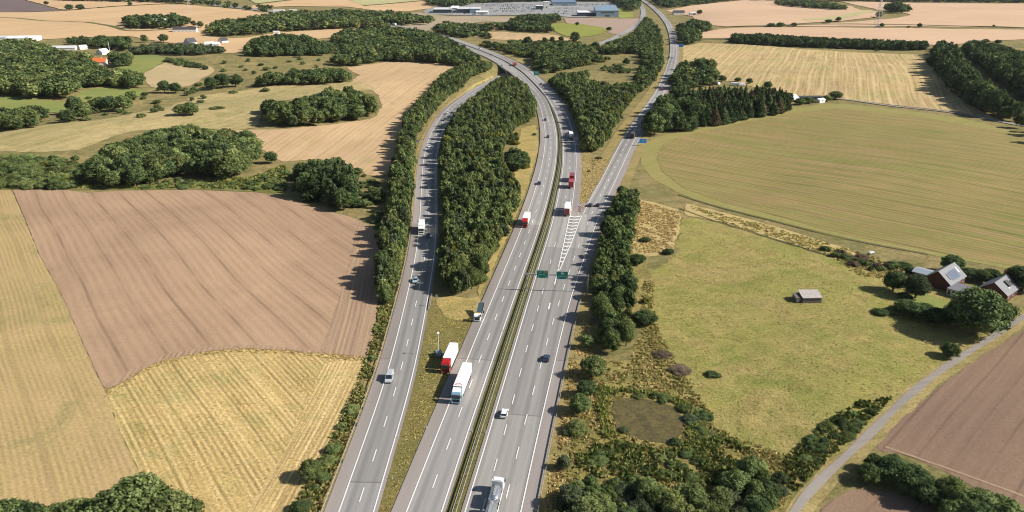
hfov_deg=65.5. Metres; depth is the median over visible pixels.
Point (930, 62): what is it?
shrub
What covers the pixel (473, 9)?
warehouse
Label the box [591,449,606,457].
shrub
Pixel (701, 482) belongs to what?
scrub
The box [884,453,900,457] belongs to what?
broadleaf tree
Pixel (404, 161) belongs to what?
woodland
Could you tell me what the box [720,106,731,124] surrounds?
conifer tree
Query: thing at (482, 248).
broadleaf tree
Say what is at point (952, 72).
broadleaf tree
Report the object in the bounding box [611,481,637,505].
shrub
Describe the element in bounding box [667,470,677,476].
shrub
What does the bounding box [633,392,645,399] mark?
shrub
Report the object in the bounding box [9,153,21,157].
shrub
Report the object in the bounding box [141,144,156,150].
broadleaf tree
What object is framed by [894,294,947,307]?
lawn
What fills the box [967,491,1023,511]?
broadleaf tree
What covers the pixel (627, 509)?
broadleaf tree
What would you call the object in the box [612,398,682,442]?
pond
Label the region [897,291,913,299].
shrub
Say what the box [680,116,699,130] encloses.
shrub
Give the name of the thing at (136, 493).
broadleaf tree
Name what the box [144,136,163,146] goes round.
broadleaf tree
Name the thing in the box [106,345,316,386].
field headland
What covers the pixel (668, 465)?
shrub
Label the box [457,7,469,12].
warehouse
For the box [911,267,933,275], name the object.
outbuilding
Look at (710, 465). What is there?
bushes
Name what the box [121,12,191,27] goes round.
woodland
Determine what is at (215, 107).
shrub
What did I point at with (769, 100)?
conifer tree
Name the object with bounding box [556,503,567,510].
shrub
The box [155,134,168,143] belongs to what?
broadleaf tree
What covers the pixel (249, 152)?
broadleaf tree
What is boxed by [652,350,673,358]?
shrub
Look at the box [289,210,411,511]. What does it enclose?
bank weeds
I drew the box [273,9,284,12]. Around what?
industrial shed
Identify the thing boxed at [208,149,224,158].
broadleaf tree
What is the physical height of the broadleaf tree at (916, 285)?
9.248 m
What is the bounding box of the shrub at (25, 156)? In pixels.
[19,154,31,160]
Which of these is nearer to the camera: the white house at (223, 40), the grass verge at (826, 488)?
the grass verge at (826, 488)
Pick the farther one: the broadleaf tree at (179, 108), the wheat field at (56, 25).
the wheat field at (56, 25)
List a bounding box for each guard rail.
[321,189,414,511]
[429,237,438,310]
[538,293,582,509]
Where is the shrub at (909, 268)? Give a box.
[905,266,914,272]
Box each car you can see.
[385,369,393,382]
[412,276,417,282]
[500,408,508,417]
[543,354,549,361]
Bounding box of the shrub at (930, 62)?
[927,55,934,66]
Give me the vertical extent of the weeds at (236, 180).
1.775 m
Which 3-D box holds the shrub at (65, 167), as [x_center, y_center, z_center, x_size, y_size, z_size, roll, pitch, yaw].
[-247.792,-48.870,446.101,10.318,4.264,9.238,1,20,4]
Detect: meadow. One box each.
[0,82,374,151]
[0,153,288,192]
[144,62,213,87]
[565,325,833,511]
[631,200,680,256]
[631,257,648,313]
[648,217,1022,467]
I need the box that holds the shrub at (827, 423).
[818,420,834,429]
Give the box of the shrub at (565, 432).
[561,429,571,435]
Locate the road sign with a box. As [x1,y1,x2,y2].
[638,139,646,145]
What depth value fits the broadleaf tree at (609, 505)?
167.07 m
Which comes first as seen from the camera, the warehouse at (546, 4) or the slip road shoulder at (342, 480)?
the slip road shoulder at (342, 480)
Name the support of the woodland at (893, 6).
on the ground at (650, 188)
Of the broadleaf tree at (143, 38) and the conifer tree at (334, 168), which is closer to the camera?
the conifer tree at (334, 168)
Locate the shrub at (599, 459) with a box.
[591,455,608,466]
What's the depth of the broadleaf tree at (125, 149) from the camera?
443.81 m
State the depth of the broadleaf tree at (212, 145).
452.21 m
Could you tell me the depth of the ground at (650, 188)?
614.34 m
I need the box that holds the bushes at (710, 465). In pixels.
[575,433,752,485]
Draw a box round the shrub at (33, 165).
[25,164,43,168]
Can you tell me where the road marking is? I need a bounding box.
[220,5,676,511]
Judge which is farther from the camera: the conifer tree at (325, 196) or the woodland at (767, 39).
the woodland at (767, 39)
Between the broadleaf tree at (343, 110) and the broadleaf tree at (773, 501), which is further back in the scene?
the broadleaf tree at (343, 110)
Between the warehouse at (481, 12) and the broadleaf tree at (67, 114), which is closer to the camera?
the broadleaf tree at (67, 114)
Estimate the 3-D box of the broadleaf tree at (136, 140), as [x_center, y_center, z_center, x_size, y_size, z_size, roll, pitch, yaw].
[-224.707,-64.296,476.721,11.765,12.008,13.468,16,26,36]
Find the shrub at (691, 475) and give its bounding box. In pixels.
[684,472,699,483]
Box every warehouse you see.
[433,7,451,12]
[450,6,458,11]
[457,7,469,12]
[470,7,480,12]
[476,11,487,14]
[543,1,549,7]
[551,0,576,5]
[577,11,595,15]
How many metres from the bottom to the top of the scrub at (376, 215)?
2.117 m
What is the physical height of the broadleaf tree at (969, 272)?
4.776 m
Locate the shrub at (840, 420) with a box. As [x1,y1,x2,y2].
[835,416,850,425]
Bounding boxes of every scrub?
[0,154,84,189]
[139,173,286,190]
[259,67,351,85]
[310,355,376,491]
[369,211,383,237]
[564,473,742,511]
[643,388,701,474]
[819,246,896,270]
[819,408,877,432]
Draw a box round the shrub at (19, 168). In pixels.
[14,166,28,171]
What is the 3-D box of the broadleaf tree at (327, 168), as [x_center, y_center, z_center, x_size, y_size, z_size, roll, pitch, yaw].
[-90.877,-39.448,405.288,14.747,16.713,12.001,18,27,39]
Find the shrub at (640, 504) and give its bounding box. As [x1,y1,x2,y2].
[627,497,657,511]
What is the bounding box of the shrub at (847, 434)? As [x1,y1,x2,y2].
[839,430,856,441]
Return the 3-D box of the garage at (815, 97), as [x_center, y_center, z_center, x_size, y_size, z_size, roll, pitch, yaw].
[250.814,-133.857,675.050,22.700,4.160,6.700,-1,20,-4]
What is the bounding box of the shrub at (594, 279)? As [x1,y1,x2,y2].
[588,273,603,292]
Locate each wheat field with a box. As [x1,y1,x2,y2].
[0,4,354,52]
[28,0,163,9]
[239,0,368,9]
[364,1,442,10]
[473,32,569,41]
[667,0,876,25]
[702,27,1023,44]
[797,1,1023,26]
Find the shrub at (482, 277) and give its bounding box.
[476,268,487,284]
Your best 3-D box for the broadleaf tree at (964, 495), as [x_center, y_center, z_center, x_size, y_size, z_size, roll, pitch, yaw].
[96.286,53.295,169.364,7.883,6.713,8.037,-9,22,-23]
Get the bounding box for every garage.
[798,95,821,98]
[815,98,825,102]
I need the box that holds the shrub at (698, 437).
[692,435,702,441]
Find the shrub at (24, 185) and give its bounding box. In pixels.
[20,182,34,189]
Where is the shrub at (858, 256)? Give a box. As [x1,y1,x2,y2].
[854,253,869,260]
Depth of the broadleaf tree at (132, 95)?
658.28 m
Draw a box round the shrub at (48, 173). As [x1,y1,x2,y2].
[43,170,57,177]
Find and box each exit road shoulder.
[522,0,678,511]
[581,2,670,213]
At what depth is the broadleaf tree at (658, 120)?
533.00 m
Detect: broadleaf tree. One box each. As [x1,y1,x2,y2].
[0,497,29,511]
[13,501,50,511]
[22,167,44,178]
[40,502,62,511]
[53,497,88,511]
[56,109,77,121]
[63,4,73,9]
[64,96,82,109]
[70,102,93,117]
[75,4,84,9]
[76,489,110,511]
[81,160,113,183]
[84,155,103,162]
[87,96,101,109]
[94,471,173,511]
[97,142,116,155]
[97,156,112,168]
[98,96,116,111]
[103,170,121,187]
[107,145,128,154]
[108,149,124,160]
[111,156,133,183]
[113,151,125,160]
[114,95,133,109]
[114,141,127,147]
[119,152,134,159]
[122,166,143,186]
[125,91,137,99]
[125,141,143,154]
[128,138,144,144]
[129,158,143,169]
[130,153,148,165]
[132,134,147,141]
[138,167,147,184]
[140,34,147,42]
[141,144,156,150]
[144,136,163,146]
[144,151,168,162]
[144,159,167,181]
[145,488,204,511]
[147,146,157,150]
[148,130,168,138]
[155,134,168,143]
[157,34,168,42]
[157,80,169,92]
[158,145,175,157]
[163,160,176,177]
[168,155,187,174]
[169,82,181,92]
[170,128,194,139]
[172,104,186,114]
[172,148,181,153]
[174,152,190,171]
[175,138,189,147]
[176,143,189,147]
[179,144,202,157]
[184,103,198,114]
[185,139,205,145]
[194,141,207,149]
[194,149,211,158]
[195,128,212,134]
[197,21,203,27]
[197,156,213,177]
[204,77,219,89]
[205,141,228,151]
[206,133,226,140]
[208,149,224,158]
[209,153,236,178]
[213,73,231,87]
[215,138,226,142]
[217,128,232,138]
[221,143,234,152]
[225,148,238,173]
[226,137,246,147]
[228,74,242,86]
[231,130,240,136]
[231,152,249,174]
[236,147,254,158]
[239,130,256,137]
[239,151,252,164]
[243,142,262,163]
[245,136,264,147]
[255,75,262,84]
[263,151,277,163]
[265,110,282,125]
[270,101,285,123]
[292,97,308,105]
[292,162,305,169]
[295,172,309,193]
[296,458,323,480]
[297,99,313,122]
[297,109,313,125]
[304,159,322,172]
[307,100,319,111]
[312,96,325,103]
[316,91,336,97]
[318,98,324,106]
[318,98,337,119]
[320,178,332,193]
[321,162,340,180]
[326,90,338,94]
[326,156,341,164]
[330,97,346,106]
[332,190,353,210]
[333,172,353,187]
[333,187,346,198]
[334,103,347,121]
[338,92,357,103]
[339,163,357,183]
[347,103,366,119]
[353,91,361,96]
[359,94,377,103]
[369,189,386,202]
[373,249,388,269]
[383,261,400,283]
[386,242,402,264]
[397,205,409,225]
[455,254,468,268]
[465,265,480,288]
[473,254,489,274]
[474,243,487,259]
[522,158,530,164]
[523,36,532,41]
[554,483,584,510]
[556,454,570,469]
[568,393,591,412]
[568,479,585,490]
[570,32,579,40]
[571,496,605,511]
[575,380,596,396]
[580,354,606,377]
[581,334,593,347]
[581,484,607,497]
[583,474,598,485]
[589,294,609,321]
[590,493,610,499]
[594,301,615,319]
[598,498,616,511]
[599,317,609,328]
[600,483,617,500]
[602,318,619,335]
[604,477,622,490]
[605,327,620,340]
[606,291,625,309]
[611,282,626,291]
[614,286,624,296]
[615,506,636,511]
[618,318,636,345]
[620,274,638,292]
[624,474,643,495]
[629,309,659,324]
[630,253,646,263]
[635,476,659,498]
[643,114,665,135]
[646,489,663,510]
[656,108,673,129]
[658,485,665,490]
[658,488,685,509]
[662,103,676,110]
[667,500,695,511]
[669,482,688,501]
[681,482,709,507]
[689,104,706,119]
[695,499,718,511]
[708,486,733,507]
[708,499,730,509]
[716,506,728,511]
[717,75,726,81]
[717,469,750,494]
[735,454,763,479]
[743,494,771,511]
[745,479,764,494]
[755,457,768,470]
[756,469,770,481]
[758,479,781,500]
[762,493,779,510]
[763,81,771,87]
[788,92,793,99]
[793,98,805,104]
[803,97,814,103]
[821,95,831,101]
[828,91,843,99]
[856,462,884,483]
[863,453,881,465]
[876,455,911,482]
[882,270,907,290]
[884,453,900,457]
[890,463,935,492]
[893,298,916,314]
[901,273,932,297]
[905,302,934,319]
[910,479,944,507]
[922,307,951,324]
[934,475,966,499]
[937,498,964,511]
[938,342,961,357]
[938,496,954,506]
[940,254,966,269]
[943,68,960,90]
[943,302,961,325]
[946,286,1015,335]
[947,489,981,500]
[961,499,995,511]
[962,80,978,90]
[962,267,978,279]
[964,487,992,494]
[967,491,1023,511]
[974,269,992,281]
[977,87,994,112]
[978,84,997,91]
[984,268,1003,277]
[989,89,1008,116]
[1000,97,1015,117]
[1003,265,1023,290]
[1007,303,1021,322]
[1012,69,1023,75]
[1017,77,1023,88]
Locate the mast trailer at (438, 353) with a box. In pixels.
[434,332,442,358]
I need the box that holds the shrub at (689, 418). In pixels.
[683,413,698,425]
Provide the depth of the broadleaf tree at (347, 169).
405.33 m
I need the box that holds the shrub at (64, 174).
[57,172,69,176]
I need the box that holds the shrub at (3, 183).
[0,178,7,188]
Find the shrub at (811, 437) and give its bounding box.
[804,434,819,442]
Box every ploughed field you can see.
[0,0,59,11]
[13,190,379,387]
[821,489,939,511]
[877,330,1023,509]
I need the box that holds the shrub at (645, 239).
[639,237,650,241]
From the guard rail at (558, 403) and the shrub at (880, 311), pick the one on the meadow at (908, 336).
the shrub at (880, 311)
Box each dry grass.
[691,206,912,278]
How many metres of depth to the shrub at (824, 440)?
196.14 m
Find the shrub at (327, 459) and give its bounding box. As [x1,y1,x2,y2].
[318,454,338,466]
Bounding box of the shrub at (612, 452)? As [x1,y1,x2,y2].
[605,448,617,455]
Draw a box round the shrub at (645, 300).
[641,297,650,303]
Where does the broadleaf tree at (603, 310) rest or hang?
on the ground at (650, 188)
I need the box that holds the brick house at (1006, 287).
[979,274,1020,300]
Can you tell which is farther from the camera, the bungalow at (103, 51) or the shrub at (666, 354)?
the bungalow at (103, 51)
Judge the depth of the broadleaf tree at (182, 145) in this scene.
463.95 m
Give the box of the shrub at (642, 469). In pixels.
[639,466,650,473]
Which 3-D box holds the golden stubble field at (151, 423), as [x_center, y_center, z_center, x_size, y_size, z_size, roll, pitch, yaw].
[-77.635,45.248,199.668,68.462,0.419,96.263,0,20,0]
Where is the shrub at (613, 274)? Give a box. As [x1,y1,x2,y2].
[608,270,621,279]
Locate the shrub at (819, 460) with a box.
[813,455,823,462]
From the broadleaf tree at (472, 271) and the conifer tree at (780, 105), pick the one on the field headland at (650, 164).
the conifer tree at (780, 105)
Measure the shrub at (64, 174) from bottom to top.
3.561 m
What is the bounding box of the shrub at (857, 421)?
[850,418,864,426]
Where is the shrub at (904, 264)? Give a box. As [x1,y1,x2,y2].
[896,261,912,268]
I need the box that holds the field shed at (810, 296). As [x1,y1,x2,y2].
[792,289,822,302]
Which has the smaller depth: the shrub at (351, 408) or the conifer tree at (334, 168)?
the shrub at (351, 408)
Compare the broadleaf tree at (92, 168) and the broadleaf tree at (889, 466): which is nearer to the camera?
the broadleaf tree at (889, 466)
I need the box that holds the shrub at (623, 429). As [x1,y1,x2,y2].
[618,426,629,432]
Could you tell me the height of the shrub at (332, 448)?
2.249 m
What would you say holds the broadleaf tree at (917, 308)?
on the ground at (650, 188)
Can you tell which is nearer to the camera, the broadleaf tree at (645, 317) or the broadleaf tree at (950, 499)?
the broadleaf tree at (950, 499)
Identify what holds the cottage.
on the ground at (650, 188)
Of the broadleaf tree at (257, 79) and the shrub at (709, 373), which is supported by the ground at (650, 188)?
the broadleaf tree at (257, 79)
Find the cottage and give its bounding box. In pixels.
[92,57,108,64]
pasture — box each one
[0,96,65,112]
[76,87,148,101]
[110,55,163,72]
[551,23,607,36]
[618,8,633,17]
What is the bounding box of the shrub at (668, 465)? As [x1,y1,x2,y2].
[666,460,675,467]
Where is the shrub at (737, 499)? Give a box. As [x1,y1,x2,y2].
[707,485,744,507]
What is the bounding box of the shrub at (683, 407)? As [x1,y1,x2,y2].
[676,404,692,411]
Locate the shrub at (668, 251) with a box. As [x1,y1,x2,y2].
[662,248,673,254]
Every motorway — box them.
[215,5,556,511]
[231,6,576,216]
[465,212,599,511]
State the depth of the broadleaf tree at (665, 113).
554.45 m
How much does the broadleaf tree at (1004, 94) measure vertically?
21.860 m
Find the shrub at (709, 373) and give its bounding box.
[705,370,716,377]
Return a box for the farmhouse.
[926,262,966,290]
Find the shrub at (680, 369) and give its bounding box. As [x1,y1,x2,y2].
[667,363,692,376]
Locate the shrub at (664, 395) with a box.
[658,392,672,400]
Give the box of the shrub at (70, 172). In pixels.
[65,169,74,174]
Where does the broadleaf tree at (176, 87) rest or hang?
on the ground at (650, 188)
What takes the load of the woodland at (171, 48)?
on the ground at (650, 188)
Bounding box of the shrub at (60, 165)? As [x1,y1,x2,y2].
[55,162,66,168]
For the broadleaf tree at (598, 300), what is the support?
on the ground at (650, 188)
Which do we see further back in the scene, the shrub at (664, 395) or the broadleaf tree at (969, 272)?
the broadleaf tree at (969, 272)
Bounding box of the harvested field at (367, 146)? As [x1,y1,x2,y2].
[234,61,458,174]
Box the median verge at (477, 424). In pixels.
[446,97,561,511]
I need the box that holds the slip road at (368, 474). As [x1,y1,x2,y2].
[338,64,528,511]
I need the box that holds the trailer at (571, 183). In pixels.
[568,178,573,186]
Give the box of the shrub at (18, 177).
[13,175,34,181]
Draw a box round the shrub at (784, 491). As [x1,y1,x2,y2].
[776,483,789,495]
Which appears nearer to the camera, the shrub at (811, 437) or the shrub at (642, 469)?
the shrub at (642, 469)
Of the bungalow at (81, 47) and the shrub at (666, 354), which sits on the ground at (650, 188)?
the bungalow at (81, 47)
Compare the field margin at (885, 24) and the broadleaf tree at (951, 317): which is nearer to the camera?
the broadleaf tree at (951, 317)
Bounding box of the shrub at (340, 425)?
[335,422,348,429]
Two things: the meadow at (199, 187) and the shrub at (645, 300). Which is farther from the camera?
the meadow at (199, 187)
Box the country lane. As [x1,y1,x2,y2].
[833,98,1022,125]
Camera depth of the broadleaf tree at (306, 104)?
564.29 m
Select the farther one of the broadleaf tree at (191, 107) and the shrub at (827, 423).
the broadleaf tree at (191, 107)
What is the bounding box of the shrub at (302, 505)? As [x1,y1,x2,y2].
[288,498,313,511]
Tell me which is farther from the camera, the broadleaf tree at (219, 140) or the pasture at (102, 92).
the pasture at (102, 92)
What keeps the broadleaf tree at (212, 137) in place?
on the ground at (650, 188)
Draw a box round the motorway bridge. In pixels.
[497,62,529,75]
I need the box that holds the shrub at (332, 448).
[324,443,341,454]
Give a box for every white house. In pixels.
[183,37,196,43]
[217,37,227,42]
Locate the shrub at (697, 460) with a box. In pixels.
[690,458,704,465]
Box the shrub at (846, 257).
[839,253,852,260]
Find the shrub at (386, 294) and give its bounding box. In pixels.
[378,285,393,302]
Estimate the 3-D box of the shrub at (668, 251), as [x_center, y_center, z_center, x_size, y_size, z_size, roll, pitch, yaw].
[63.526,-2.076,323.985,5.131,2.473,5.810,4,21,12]
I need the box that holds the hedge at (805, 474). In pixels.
[780,395,891,490]
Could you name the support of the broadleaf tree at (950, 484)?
on the ground at (650, 188)
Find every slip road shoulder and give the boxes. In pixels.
[324,72,505,511]
[375,64,529,511]
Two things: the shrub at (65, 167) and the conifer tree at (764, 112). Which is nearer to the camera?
the shrub at (65, 167)
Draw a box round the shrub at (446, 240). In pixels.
[440,236,451,245]
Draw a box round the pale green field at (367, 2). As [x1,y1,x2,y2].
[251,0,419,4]
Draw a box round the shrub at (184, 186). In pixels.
[177,184,190,189]
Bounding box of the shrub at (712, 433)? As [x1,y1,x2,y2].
[705,429,717,437]
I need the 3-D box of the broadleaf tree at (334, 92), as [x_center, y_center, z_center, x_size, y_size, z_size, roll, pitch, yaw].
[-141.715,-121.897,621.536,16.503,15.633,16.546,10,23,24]
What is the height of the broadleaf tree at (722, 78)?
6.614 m
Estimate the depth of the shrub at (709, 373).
228.39 m
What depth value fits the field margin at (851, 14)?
1488.62 m
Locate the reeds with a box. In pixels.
[595,384,703,454]
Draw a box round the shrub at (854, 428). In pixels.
[847,425,861,432]
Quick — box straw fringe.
[105,347,366,396]
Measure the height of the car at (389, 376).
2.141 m
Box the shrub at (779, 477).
[769,471,787,485]
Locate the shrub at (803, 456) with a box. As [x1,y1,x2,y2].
[796,453,813,463]
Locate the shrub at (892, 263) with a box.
[886,260,900,266]
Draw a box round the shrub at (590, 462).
[585,459,596,467]
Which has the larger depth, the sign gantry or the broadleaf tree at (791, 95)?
the broadleaf tree at (791, 95)
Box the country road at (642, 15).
[599,4,645,44]
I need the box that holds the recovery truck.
[474,302,484,321]
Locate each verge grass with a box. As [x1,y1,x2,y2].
[544,316,593,511]
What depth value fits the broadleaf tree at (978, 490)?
171.38 m
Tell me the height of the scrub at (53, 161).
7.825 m
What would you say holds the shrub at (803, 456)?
on the meadow at (908, 336)
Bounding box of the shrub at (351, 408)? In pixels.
[343,404,360,414]
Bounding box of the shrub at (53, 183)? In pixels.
[47,178,63,189]
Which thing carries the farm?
on the ground at (650, 188)
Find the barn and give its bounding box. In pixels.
[172,27,197,31]
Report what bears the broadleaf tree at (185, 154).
on the ground at (650, 188)
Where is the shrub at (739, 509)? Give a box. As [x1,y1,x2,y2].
[729,506,748,511]
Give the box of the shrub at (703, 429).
[691,425,708,434]
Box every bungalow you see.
[52,45,77,49]
[78,45,87,49]
[96,48,108,54]
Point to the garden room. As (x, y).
(956, 287)
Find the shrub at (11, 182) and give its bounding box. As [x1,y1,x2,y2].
[8,179,16,186]
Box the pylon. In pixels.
[873,0,884,25]
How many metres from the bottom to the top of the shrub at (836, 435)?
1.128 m
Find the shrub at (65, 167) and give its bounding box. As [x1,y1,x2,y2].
[59,165,76,172]
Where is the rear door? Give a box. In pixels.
[564,209,569,214]
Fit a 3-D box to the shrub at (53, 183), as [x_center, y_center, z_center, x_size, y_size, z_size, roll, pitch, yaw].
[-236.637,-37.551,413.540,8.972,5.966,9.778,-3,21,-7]
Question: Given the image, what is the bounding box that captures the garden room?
[946,283,971,296]
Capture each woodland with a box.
[0,37,146,96]
[0,105,49,128]
[65,35,132,49]
[69,58,381,205]
[87,0,1023,23]
[93,123,260,182]
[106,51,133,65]
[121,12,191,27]
[128,43,226,54]
[163,57,208,68]
[205,8,422,35]
[242,33,339,55]
[259,86,378,124]
[291,158,358,197]
[329,26,481,64]
[372,59,492,295]
[431,12,561,37]
[435,75,537,292]
[479,39,576,72]
[503,132,530,169]
[531,17,664,151]
[591,185,640,351]
[640,86,707,133]
[667,19,719,87]
[693,84,786,126]
[728,32,929,50]
[774,0,912,11]
[929,39,1023,125]
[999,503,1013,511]
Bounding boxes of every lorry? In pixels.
[418,219,424,233]
[440,342,457,372]
[450,362,471,403]
[485,476,505,511]
[521,212,529,226]
[564,202,571,215]
[568,131,572,138]
[569,172,574,178]
[630,131,635,137]
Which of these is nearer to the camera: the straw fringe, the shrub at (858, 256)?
the straw fringe
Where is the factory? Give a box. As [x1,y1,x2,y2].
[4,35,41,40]
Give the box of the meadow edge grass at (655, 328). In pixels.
[640,280,795,475]
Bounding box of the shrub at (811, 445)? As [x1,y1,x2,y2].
[805,441,817,451]
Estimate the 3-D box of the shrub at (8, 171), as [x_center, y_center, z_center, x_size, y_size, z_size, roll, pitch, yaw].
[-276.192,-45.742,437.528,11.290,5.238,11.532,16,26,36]
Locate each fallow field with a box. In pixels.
[401,13,514,29]
[564,18,638,33]
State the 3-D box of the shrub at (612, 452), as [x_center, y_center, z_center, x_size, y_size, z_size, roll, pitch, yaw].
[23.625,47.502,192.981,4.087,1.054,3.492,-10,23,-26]
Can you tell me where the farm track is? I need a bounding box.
[789,313,1023,511]
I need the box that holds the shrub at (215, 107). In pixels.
[208,106,225,109]
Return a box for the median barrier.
[392,25,560,511]
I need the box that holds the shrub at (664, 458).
[652,453,669,462]
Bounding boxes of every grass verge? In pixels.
[378,300,481,511]
[411,76,493,216]
[437,125,538,319]
[537,47,682,511]
[578,135,591,202]
[591,60,667,193]
[785,311,1023,511]
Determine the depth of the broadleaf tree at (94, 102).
625.71 m
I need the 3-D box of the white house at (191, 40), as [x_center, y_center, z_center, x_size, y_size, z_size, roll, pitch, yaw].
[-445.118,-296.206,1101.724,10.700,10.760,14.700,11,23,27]
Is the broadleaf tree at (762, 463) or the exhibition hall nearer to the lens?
the broadleaf tree at (762, 463)
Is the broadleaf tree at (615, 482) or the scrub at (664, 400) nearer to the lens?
the broadleaf tree at (615, 482)
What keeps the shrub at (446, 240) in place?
on the ground at (650, 188)
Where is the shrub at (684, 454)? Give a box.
[678,450,692,458]
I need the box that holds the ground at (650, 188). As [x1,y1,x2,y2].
[0,0,1023,511]
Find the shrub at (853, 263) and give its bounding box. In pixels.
[847,260,860,265]
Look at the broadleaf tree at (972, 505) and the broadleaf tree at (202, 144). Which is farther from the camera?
the broadleaf tree at (202, 144)
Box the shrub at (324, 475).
[313,470,332,483]
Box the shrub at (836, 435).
[832,432,840,438]
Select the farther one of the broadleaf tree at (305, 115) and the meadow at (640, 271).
the broadleaf tree at (305, 115)
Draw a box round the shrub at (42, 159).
[37,157,48,161]
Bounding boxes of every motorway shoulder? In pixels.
[214,5,544,511]
[219,5,557,511]
[240,7,562,511]
[254,8,581,216]
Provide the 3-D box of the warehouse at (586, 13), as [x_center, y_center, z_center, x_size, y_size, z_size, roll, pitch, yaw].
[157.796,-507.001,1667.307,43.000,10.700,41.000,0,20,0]
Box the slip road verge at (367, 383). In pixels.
[313,106,445,511]
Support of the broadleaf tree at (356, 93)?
on the ground at (650, 188)
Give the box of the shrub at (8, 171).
[1,167,15,175]
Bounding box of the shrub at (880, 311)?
[872,308,890,315]
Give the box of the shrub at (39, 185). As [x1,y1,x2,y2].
[34,182,48,188]
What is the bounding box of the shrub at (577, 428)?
[566,419,590,436]
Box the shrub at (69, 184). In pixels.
[61,180,81,188]
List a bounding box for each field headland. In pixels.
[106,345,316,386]
[322,221,378,355]
[641,104,1023,268]
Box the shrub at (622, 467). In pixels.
[619,466,630,471]
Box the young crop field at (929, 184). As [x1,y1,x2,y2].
[657,108,1023,265]
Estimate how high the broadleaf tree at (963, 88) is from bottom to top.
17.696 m
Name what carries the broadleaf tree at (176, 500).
on the ground at (650, 188)
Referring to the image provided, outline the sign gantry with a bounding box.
[524,270,588,292]
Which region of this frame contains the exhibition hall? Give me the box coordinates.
[593,5,618,16]
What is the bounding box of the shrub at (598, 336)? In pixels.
[593,328,603,342]
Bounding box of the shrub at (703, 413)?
[693,409,713,420]
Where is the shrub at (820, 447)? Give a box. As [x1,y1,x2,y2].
[814,443,828,452]
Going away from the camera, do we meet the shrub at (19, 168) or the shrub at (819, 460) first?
the shrub at (819, 460)
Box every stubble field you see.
[0,190,138,505]
[106,349,363,511]
[683,43,1000,120]
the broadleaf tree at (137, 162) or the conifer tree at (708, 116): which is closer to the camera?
the broadleaf tree at (137, 162)
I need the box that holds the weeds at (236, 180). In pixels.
[5,164,287,189]
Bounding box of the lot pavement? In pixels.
[423,1,618,16]
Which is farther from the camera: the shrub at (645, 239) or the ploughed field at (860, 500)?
the shrub at (645, 239)
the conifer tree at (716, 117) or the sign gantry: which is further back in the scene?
the conifer tree at (716, 117)
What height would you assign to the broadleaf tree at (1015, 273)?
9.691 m
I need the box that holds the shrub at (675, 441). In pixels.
[668,437,683,446]
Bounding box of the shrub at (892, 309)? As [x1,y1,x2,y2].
[884,305,902,314]
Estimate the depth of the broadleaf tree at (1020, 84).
672.80 m
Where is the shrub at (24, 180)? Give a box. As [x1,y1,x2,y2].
[15,177,29,187]
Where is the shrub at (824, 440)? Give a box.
[819,437,830,444]
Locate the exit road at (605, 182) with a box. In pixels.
[583,0,676,214]
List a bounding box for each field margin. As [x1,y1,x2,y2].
[0,17,168,30]
[677,194,928,253]
[679,208,845,260]
[701,38,930,48]
[725,23,1006,26]
[804,10,888,19]
[885,446,1023,496]
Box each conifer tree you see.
[300,172,321,200]
[319,179,336,204]
[320,170,326,184]
[326,182,336,206]
[330,163,339,177]
[340,160,358,183]
[345,180,360,206]
[701,104,712,123]
[710,106,722,125]
[718,99,722,110]
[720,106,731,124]
[726,102,736,122]
[737,91,743,99]
[740,107,747,119]
[762,103,766,116]
[765,93,772,107]
[769,100,779,115]
[776,94,786,107]
[776,96,785,112]
[782,90,791,110]
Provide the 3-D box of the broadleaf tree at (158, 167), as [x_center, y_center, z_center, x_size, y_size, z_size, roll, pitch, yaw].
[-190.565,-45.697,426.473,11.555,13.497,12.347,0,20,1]
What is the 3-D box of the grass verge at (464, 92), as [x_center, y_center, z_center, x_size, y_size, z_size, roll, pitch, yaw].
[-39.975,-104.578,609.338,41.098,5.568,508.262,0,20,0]
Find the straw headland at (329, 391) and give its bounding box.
[247,360,361,511]
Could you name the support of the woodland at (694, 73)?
on the ground at (650, 188)

